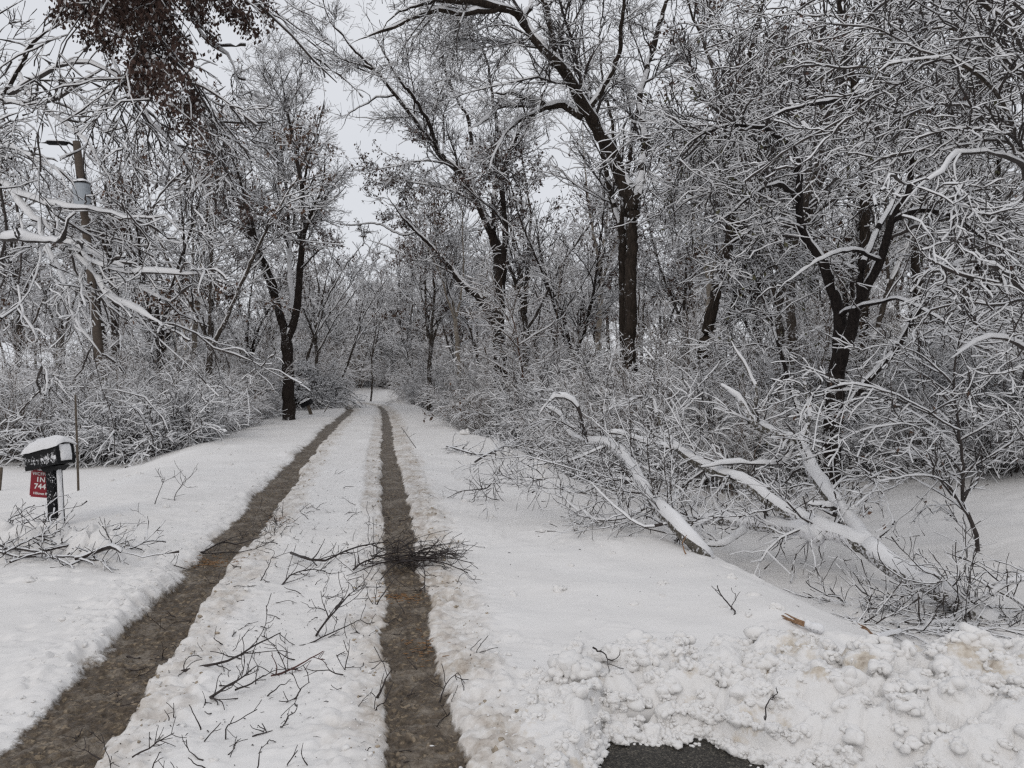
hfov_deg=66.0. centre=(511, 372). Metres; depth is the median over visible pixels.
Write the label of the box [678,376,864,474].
shrub
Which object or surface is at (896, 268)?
bare tree
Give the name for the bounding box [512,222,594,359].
bare tree
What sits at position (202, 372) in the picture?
shrub
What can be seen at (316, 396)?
shrub
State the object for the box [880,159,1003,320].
bare tree
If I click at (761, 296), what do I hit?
bare tree
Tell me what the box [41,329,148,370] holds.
shrub
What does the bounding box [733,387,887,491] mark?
shrub
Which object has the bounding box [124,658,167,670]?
fallen branch
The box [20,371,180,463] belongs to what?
shrub
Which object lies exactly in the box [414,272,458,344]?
bare tree
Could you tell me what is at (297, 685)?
fallen branch
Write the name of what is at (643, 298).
bare tree
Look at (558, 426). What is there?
shrub
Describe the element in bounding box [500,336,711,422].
shrub
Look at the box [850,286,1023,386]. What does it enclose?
shrub
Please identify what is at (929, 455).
sapling
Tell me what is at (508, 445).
fallen branch
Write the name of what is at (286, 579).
fallen branch
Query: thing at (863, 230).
bare tree
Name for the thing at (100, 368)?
shrub
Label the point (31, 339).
bare tree
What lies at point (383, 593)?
fallen branch
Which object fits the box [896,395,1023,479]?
shrub
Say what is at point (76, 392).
undergrowth
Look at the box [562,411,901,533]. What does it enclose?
undergrowth
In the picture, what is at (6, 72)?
bare tree
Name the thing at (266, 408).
shrub
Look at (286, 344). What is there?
forked tree
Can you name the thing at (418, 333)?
shrub
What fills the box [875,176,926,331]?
bare tree
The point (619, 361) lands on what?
shrub
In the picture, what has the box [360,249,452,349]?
bare tree
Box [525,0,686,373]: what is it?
bare tree
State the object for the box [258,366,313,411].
shrub
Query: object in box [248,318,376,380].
shrub
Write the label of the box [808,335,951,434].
shrub
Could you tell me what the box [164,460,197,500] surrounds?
fallen branch
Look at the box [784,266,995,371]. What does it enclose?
shrub
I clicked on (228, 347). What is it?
shrub
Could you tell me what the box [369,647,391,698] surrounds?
fallen branch
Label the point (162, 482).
fallen branch
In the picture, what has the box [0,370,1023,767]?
ground
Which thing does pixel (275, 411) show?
shrub
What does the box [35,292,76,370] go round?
bare tree
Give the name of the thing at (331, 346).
shrub
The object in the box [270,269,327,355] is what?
bare tree
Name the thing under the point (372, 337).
bare tree
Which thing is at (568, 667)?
snow chunks
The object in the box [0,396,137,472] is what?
shrub
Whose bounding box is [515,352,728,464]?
shrub
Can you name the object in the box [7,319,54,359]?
bare tree
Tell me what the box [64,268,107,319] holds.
bare tree
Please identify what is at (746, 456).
shrub
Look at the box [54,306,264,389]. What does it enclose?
shrub
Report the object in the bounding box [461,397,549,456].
shrub
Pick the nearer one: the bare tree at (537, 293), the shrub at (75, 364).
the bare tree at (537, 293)
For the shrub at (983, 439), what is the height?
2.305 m
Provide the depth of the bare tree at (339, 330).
62.34 m
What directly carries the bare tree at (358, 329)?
on the ground
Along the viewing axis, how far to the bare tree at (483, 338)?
61.85 m
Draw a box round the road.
[0,403,764,767]
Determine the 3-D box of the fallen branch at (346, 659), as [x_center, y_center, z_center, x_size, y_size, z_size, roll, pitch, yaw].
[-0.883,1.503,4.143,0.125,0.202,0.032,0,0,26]
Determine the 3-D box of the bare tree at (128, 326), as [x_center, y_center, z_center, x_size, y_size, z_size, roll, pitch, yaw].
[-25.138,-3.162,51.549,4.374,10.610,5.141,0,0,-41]
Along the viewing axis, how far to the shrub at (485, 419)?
23.80 m
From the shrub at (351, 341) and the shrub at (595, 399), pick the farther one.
the shrub at (351, 341)
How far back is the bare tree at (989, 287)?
19.01 m
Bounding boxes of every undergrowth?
[0,352,280,433]
[402,346,1023,491]
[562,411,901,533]
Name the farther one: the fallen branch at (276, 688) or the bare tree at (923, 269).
the bare tree at (923, 269)
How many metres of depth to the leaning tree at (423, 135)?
29.60 m
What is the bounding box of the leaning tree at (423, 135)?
[275,0,580,416]
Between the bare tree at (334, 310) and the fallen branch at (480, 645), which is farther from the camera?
the bare tree at (334, 310)
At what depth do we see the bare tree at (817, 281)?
24.71 m
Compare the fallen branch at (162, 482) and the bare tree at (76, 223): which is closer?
the fallen branch at (162, 482)
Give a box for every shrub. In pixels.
[0,316,115,415]
[0,338,167,433]
[0,346,117,418]
[0,350,110,462]
[0,356,137,457]
[0,374,40,455]
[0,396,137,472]
[1,312,203,409]
[8,369,163,452]
[9,351,197,451]
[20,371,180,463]
[25,325,120,410]
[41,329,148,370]
[47,354,158,415]
[52,385,232,467]
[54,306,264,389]
[67,351,92,374]
[101,345,278,418]
[108,370,245,443]
[111,301,314,404]
[122,331,184,374]
[123,345,241,403]
[130,352,273,431]
[130,366,252,451]
[151,339,308,416]
[169,322,282,403]
[169,360,286,434]
[175,373,285,430]
[191,325,263,368]
[202,353,282,419]
[219,339,281,374]
[222,332,358,381]
[222,355,307,408]
[231,349,354,407]
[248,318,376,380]
[251,391,281,419]
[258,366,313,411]
[271,347,370,410]
[276,312,367,384]
[277,293,427,389]
[293,343,351,386]
[302,365,356,402]
[314,355,356,398]
[325,318,392,382]
[333,312,441,388]
[351,305,484,365]
[354,373,391,386]
[356,312,449,385]
[359,324,466,384]
[362,319,449,387]
[374,336,452,378]
[381,355,466,415]
[386,343,491,413]
[386,354,426,399]
[391,363,441,409]
[405,358,494,422]
[413,324,589,403]
[413,370,498,429]
[414,365,541,433]
[418,244,607,432]
[422,330,493,382]
[424,314,513,365]
[433,338,508,400]
[435,324,548,388]
[436,370,509,434]
[450,348,594,435]
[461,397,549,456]
[468,323,618,398]
[468,342,600,427]
[475,310,659,390]
[482,317,572,377]
[484,371,599,456]
[493,297,639,376]
[494,337,652,456]
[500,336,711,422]
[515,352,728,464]
[529,326,791,445]
[533,425,653,485]
[546,351,692,431]
[549,286,719,404]
[551,336,615,372]
[558,342,750,478]
[571,421,658,487]
[585,288,755,400]
[589,361,790,496]
[594,358,782,469]
[608,349,820,450]
[614,314,823,435]
[623,370,820,495]
[650,296,852,390]
[666,270,959,383]
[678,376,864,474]
[681,280,929,426]
[691,310,901,442]
[728,290,912,375]
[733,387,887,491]
[736,335,890,436]
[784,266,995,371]
[800,410,922,482]
[805,362,973,445]
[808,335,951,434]
[825,316,1007,420]
[847,289,1023,375]
[847,313,1019,401]
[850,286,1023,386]
[851,369,1002,466]
[857,330,1022,432]
[870,306,1023,365]
[886,337,1023,428]
[891,362,1023,483]
[894,317,1022,381]
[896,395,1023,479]
[899,306,1023,428]
[929,297,1023,363]
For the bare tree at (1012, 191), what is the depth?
19.89 m
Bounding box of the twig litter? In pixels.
[40,453,938,767]
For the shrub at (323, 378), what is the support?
on the ground
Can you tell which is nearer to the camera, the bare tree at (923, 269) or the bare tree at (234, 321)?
the bare tree at (923, 269)
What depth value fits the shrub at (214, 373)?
23.17 m
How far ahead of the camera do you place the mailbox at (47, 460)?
8.17 m
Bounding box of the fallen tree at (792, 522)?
[579,341,1000,622]
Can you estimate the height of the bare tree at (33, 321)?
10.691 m
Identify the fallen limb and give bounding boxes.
[444,333,780,557]
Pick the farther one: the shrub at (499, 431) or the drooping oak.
the shrub at (499, 431)
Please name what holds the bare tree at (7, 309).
on the ground
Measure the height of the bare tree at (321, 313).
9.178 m
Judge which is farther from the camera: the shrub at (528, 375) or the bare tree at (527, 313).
the bare tree at (527, 313)
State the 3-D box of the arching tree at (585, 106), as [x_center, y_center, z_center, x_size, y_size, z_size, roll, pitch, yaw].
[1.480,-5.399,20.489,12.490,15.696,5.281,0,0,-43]
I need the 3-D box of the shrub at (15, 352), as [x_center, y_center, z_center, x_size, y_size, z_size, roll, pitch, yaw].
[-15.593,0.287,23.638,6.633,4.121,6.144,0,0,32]
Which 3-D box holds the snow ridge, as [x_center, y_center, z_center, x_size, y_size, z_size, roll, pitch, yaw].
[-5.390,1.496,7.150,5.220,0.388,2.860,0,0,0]
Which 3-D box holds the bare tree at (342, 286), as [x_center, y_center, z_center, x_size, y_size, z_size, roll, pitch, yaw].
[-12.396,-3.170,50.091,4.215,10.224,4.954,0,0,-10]
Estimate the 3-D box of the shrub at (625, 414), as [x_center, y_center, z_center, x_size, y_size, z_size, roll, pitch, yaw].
[3.040,0.920,16.942,4.562,3.210,3.856,0,0,-9]
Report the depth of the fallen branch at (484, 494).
9.80 m
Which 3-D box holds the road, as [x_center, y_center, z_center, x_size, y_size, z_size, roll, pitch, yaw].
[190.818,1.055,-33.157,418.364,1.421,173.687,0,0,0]
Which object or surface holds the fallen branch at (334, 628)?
on the ground
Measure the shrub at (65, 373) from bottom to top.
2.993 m
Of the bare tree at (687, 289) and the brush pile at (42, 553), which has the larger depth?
the bare tree at (687, 289)
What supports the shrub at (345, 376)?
on the ground
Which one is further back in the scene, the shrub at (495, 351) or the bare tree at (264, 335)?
the bare tree at (264, 335)
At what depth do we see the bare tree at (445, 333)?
44.19 m
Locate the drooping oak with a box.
[0,0,369,459]
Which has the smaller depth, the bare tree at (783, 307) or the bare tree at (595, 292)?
the bare tree at (595, 292)
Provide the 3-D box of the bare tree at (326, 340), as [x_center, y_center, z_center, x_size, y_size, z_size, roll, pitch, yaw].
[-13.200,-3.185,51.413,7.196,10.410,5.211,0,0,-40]
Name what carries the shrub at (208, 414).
on the ground
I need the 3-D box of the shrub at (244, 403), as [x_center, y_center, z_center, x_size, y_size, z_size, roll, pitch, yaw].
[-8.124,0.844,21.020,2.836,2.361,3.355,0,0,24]
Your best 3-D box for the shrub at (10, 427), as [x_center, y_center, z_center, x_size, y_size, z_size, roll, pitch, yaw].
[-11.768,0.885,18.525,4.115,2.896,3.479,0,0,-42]
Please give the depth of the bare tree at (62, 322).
48.65 m
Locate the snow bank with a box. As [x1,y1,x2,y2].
[515,629,1023,767]
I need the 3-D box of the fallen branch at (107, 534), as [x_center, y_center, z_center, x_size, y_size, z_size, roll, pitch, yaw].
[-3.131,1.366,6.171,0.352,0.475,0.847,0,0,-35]
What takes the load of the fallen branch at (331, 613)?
on the ground
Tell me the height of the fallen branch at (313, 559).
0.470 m
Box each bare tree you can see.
[0,1,60,227]
[0,122,73,373]
[0,157,71,318]
[0,172,122,363]
[0,224,86,353]
[0,263,65,356]
[0,278,39,338]
[2,125,167,373]
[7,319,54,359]
[13,269,55,365]
[26,280,105,369]
[28,80,185,379]
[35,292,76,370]
[45,271,108,358]
[54,124,147,351]
[64,250,170,375]
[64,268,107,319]
[72,58,262,386]
[87,293,139,338]
[101,100,352,387]
[101,247,158,379]
[106,308,139,371]
[108,235,196,368]
[134,138,269,378]
[157,202,319,368]
[159,311,192,353]
[166,267,216,354]
[171,285,221,353]
[199,298,255,362]
[217,289,275,356]
[238,249,321,360]
[252,290,293,356]
[253,242,360,368]
[254,284,308,339]
[254,315,281,354]
[266,222,386,374]
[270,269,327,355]
[279,260,375,361]
[286,253,347,361]
[295,214,389,406]
[303,285,347,352]
[308,259,381,359]
[335,273,399,400]
[339,268,368,344]
[341,250,410,382]
[344,274,401,386]
[351,294,414,348]
[355,251,412,387]
[357,269,440,336]
[358,280,418,395]
[358,291,409,388]
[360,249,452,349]
[372,154,489,410]
[380,204,519,376]
[382,220,429,368]
[395,159,508,398]
[402,263,449,340]
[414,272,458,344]
[422,219,488,374]
[423,195,483,357]
[423,256,511,352]
[433,68,635,367]
[450,95,686,369]
[464,277,512,328]
[469,236,586,359]
[479,172,557,296]
[488,274,549,355]
[491,286,543,358]
[499,197,588,368]
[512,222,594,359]
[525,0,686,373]
[529,252,597,340]
[533,212,650,341]
[540,238,604,343]
[542,90,675,362]
[550,275,595,349]
[573,240,617,314]
[573,301,617,343]
[574,220,641,354]
[577,201,688,368]
[597,218,716,365]
[601,124,752,356]
[605,302,637,365]
[610,256,662,357]
[622,0,929,402]
[626,0,945,380]
[637,275,663,353]
[638,243,718,341]
[646,0,908,364]
[649,101,769,382]
[654,230,745,359]
[664,103,826,354]
[665,1,924,343]
[668,121,832,346]
[668,216,731,302]
[677,229,745,353]
[680,291,727,343]
[699,273,753,354]
[702,261,763,320]
[705,103,832,277]
[741,238,788,354]
[746,17,1023,316]
[759,0,994,377]
[761,278,812,342]
[765,222,847,337]
[777,281,827,346]
[784,254,883,336]
[800,0,1023,340]
[800,207,910,332]
[812,162,898,304]
[817,181,858,339]
[824,68,1023,371]
[842,4,1001,341]
[849,283,901,356]
[852,0,1023,342]
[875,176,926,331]
[879,248,987,313]
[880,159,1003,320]
[882,192,990,311]
[883,191,983,309]
[890,271,983,348]
[921,154,1023,324]
[923,257,995,316]
[978,94,1021,253]
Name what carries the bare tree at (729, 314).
on the ground
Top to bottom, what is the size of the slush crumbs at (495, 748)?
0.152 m
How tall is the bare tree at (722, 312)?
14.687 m
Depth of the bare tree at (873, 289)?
37.09 m
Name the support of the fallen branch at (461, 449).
on the ground
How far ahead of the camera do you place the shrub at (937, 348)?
16.07 m
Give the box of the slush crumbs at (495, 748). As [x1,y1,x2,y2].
[100,439,544,763]
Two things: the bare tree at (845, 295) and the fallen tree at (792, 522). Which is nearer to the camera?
the fallen tree at (792, 522)
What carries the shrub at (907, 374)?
on the ground
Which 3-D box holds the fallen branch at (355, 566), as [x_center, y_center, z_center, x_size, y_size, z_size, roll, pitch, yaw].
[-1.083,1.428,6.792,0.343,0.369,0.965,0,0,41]
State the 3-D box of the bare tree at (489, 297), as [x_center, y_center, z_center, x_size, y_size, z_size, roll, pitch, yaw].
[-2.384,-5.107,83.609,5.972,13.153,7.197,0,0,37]
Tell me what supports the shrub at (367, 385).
on the ground
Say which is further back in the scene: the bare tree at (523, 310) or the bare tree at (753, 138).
the bare tree at (523, 310)
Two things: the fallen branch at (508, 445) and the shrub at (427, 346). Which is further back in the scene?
the shrub at (427, 346)
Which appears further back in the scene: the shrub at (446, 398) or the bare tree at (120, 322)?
the bare tree at (120, 322)
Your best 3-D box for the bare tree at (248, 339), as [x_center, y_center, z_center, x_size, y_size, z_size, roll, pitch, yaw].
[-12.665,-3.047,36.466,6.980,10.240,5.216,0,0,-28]
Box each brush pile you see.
[0,493,132,572]
[783,517,1023,645]
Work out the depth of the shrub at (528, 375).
22.66 m
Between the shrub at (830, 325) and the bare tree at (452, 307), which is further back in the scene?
the bare tree at (452, 307)
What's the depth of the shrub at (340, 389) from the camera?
40.62 m
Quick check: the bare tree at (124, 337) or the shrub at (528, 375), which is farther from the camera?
the bare tree at (124, 337)
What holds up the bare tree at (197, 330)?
on the ground
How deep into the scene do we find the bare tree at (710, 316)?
20.66 m
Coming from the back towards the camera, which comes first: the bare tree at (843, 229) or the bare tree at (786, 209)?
the bare tree at (843, 229)
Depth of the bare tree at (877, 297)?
71.41 m
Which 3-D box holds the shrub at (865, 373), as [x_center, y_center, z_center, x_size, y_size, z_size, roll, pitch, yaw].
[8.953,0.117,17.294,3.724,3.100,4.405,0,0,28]
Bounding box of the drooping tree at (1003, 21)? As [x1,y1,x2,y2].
[672,0,1023,433]
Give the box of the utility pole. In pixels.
[46,139,106,390]
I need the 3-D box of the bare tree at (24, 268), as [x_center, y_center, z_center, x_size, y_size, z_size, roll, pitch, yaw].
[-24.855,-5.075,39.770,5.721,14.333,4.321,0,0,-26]
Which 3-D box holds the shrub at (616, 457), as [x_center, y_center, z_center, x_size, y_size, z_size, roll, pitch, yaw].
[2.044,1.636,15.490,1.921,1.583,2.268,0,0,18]
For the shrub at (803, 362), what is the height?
3.469 m
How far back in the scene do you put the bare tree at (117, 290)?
37.62 m
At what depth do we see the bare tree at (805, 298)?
49.66 m
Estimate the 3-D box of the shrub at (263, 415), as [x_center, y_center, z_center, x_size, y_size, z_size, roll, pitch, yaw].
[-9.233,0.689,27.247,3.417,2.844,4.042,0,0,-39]
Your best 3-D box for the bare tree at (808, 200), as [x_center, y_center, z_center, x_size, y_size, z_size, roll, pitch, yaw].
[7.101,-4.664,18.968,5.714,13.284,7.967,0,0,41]
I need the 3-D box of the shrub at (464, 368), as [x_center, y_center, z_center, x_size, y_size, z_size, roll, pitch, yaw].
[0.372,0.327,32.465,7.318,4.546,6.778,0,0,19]
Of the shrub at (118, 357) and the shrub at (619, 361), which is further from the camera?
the shrub at (118, 357)
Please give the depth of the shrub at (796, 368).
17.39 m
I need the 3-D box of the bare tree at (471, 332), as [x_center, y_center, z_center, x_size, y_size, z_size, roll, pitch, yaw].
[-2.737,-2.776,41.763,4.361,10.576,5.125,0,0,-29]
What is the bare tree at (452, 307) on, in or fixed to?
on the ground
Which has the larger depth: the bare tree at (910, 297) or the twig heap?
the bare tree at (910, 297)
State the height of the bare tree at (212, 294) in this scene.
10.781 m
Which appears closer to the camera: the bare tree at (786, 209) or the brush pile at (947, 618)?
the brush pile at (947, 618)
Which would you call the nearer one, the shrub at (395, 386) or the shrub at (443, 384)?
the shrub at (443, 384)
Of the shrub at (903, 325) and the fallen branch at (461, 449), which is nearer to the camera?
the fallen branch at (461, 449)
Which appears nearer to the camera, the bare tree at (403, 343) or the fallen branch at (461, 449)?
the fallen branch at (461, 449)
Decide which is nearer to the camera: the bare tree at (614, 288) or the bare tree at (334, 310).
the bare tree at (614, 288)
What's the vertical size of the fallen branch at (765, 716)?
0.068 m
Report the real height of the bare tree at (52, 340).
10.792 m
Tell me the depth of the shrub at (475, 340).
66.95 m
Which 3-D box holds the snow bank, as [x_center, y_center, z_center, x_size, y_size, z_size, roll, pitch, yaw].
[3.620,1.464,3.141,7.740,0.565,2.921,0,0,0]
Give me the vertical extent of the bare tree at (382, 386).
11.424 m
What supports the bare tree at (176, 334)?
on the ground
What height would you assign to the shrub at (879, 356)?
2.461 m
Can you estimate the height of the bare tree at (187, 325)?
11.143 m
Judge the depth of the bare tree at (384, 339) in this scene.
51.03 m
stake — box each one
[0,467,2,490]
[74,395,79,490]
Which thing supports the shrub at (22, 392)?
on the ground
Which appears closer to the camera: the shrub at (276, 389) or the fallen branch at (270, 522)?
the fallen branch at (270, 522)
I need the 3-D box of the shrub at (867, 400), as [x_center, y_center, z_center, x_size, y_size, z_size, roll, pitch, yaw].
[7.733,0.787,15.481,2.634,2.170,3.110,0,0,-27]
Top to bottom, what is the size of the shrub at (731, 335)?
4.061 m
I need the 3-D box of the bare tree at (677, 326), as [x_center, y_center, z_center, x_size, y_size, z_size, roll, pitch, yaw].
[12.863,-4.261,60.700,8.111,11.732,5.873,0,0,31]
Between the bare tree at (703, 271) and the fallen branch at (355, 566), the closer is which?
the fallen branch at (355, 566)
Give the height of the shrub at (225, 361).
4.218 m
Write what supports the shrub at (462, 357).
on the ground
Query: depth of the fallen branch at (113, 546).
6.27 m
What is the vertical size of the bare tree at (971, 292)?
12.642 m
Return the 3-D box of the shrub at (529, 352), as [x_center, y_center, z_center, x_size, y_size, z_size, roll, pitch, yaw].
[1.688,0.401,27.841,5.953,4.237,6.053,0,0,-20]
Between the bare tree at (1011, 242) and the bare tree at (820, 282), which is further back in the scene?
the bare tree at (820, 282)
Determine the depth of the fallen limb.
8.12 m
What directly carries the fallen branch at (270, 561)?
on the ground
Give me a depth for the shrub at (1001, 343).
17.67 m
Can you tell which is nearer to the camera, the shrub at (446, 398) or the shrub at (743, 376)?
the shrub at (743, 376)
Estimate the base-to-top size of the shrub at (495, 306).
6.752 m
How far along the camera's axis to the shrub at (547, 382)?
22.42 m
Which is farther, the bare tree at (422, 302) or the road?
the bare tree at (422, 302)
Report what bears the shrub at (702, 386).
on the ground
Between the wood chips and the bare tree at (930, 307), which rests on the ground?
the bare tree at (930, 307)
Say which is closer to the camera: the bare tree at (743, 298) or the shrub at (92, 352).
the bare tree at (743, 298)
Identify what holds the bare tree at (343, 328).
on the ground
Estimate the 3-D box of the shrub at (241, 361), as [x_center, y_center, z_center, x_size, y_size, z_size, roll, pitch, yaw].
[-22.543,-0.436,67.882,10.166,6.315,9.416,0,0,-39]
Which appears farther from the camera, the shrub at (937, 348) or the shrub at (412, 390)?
the shrub at (412, 390)
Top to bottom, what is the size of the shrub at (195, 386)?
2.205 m
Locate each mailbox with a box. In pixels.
[20,435,76,520]
[299,398,313,414]
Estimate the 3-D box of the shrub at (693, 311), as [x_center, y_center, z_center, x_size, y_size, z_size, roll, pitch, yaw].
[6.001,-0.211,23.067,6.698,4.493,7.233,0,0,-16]
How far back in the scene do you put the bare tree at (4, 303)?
30.40 m
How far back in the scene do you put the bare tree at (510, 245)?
43.07 m
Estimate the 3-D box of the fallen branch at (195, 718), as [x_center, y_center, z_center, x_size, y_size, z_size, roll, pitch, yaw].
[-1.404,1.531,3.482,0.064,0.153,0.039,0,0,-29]
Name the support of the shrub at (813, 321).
on the ground
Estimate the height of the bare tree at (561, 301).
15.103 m
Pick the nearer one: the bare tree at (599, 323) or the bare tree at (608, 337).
the bare tree at (599, 323)
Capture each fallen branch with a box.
[74,543,178,565]
[88,518,146,564]
[123,504,165,550]
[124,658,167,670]
[154,468,182,503]
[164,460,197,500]
[181,593,294,676]
[189,705,201,729]
[200,496,262,553]
[200,525,286,554]
[209,637,279,709]
[225,699,261,739]
[235,661,308,690]
[254,506,286,535]
[260,546,289,580]
[267,679,290,696]
[271,651,326,675]
[280,665,309,702]
[281,543,344,584]
[281,696,297,723]
[290,501,410,568]
[300,604,375,645]
[315,551,380,635]
[336,640,353,669]
[352,522,439,570]
[367,571,399,604]
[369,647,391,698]
[370,674,393,710]
[427,463,501,501]
[428,665,468,702]
[442,432,496,456]
[469,484,498,499]
[470,636,497,655]
[474,424,534,462]
[592,647,623,668]
[712,585,735,614]
[764,687,777,720]
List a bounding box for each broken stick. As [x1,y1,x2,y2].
[781,613,824,633]
[859,624,902,636]
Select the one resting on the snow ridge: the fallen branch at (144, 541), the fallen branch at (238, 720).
the fallen branch at (144, 541)
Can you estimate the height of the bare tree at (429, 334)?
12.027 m
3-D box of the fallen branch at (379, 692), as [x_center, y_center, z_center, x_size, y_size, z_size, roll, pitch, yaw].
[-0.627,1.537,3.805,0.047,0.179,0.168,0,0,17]
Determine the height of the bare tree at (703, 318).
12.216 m
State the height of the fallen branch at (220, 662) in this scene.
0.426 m
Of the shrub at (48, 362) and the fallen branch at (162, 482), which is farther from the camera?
the shrub at (48, 362)
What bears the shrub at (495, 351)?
on the ground
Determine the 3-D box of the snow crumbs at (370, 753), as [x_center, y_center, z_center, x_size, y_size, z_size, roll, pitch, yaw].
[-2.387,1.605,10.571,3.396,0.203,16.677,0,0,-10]
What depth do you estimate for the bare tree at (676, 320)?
53.61 m
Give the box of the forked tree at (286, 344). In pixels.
[150,22,364,419]
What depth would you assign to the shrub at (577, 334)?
26.34 m
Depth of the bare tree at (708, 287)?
25.23 m
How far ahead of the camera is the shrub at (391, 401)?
38.75 m
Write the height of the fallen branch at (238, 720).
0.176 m
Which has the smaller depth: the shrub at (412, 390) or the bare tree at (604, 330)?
the shrub at (412, 390)
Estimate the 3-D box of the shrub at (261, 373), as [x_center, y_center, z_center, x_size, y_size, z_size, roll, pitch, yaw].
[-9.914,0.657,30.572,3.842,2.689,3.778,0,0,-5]
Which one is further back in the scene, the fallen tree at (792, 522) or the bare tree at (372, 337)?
the bare tree at (372, 337)
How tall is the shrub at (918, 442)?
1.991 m
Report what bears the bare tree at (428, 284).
on the ground
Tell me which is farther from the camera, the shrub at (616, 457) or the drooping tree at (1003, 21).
the shrub at (616, 457)
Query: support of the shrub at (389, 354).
on the ground
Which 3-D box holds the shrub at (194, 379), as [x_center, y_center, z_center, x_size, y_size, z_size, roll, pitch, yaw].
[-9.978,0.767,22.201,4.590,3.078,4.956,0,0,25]
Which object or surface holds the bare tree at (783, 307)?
on the ground
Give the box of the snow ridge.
[0,518,157,567]
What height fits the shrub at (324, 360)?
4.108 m
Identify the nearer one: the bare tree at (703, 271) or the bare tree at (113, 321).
the bare tree at (113, 321)
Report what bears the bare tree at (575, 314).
on the ground
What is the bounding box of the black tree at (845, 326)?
[581,0,1023,488]
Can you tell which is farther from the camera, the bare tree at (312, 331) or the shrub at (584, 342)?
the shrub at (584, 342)
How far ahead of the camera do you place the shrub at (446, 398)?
29.70 m
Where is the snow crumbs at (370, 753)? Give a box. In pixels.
[0,439,569,767]
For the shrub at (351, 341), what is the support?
on the ground
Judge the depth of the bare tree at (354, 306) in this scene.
71.73 m
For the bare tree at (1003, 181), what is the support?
on the ground
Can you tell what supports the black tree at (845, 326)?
on the ground
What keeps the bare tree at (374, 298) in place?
on the ground
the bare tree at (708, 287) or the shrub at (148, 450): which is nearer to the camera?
the shrub at (148, 450)
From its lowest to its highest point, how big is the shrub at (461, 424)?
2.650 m
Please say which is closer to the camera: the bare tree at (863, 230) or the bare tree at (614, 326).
the bare tree at (863, 230)
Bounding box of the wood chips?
[185,516,450,666]
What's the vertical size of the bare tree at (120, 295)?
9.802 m
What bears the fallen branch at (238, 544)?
on the road
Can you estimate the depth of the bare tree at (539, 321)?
54.44 m
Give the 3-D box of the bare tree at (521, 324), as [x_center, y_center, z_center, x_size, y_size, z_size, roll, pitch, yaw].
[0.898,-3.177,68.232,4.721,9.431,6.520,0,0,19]
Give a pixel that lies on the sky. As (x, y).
(350, 134)
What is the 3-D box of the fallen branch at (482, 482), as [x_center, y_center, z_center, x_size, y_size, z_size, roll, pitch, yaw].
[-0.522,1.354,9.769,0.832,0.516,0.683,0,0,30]
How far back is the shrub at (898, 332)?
19.29 m
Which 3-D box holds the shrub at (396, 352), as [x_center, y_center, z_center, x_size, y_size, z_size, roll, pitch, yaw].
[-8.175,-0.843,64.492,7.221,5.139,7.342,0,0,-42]
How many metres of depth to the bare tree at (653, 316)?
86.30 m
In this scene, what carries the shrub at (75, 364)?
on the ground
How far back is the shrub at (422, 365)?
43.61 m
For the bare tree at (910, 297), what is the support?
on the ground
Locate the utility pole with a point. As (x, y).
(82, 184)
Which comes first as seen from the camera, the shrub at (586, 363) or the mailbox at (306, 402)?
the shrub at (586, 363)
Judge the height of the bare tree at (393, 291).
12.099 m
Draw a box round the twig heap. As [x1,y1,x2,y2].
[332,529,479,592]
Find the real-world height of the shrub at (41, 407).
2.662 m
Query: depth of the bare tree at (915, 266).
26.09 m
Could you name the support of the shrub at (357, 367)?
on the ground
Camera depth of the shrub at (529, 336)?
69.39 m
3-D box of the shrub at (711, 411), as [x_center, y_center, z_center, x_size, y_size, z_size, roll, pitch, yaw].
[3.824,1.167,15.638,3.427,2.823,4.046,0,0,-21]
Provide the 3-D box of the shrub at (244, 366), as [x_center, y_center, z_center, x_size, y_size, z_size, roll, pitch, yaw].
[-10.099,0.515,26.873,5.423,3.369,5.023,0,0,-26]
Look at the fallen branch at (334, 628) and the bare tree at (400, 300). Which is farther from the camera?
the bare tree at (400, 300)
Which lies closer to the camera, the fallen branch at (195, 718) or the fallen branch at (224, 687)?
the fallen branch at (195, 718)
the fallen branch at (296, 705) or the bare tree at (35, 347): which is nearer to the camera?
the fallen branch at (296, 705)
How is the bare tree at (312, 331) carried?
on the ground
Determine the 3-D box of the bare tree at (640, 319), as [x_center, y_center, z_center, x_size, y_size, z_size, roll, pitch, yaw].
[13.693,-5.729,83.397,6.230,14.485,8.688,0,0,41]
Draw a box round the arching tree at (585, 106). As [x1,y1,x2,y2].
[348,0,726,391]
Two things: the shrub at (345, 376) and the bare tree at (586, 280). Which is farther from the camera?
the bare tree at (586, 280)
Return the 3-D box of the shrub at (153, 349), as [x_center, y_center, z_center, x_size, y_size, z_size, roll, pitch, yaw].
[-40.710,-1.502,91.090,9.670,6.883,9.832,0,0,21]
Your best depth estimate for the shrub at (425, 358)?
61.07 m
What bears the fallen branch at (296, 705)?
on the ground
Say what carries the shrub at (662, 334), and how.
on the ground
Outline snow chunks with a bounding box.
[430,622,1023,767]
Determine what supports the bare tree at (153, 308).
on the ground
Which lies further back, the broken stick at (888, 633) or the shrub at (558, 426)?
the shrub at (558, 426)
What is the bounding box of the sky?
[0,0,1023,369]
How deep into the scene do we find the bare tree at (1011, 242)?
31.10 m
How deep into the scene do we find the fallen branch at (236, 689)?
4.00 m
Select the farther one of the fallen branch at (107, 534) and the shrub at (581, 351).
the shrub at (581, 351)
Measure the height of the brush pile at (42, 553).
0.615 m
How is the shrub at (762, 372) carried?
on the ground
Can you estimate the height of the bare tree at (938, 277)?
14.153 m
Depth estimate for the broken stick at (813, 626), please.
4.86 m
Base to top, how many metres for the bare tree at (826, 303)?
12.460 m
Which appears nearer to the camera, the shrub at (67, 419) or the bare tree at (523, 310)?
the shrub at (67, 419)
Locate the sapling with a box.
[753,243,1023,551]
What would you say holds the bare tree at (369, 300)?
on the ground

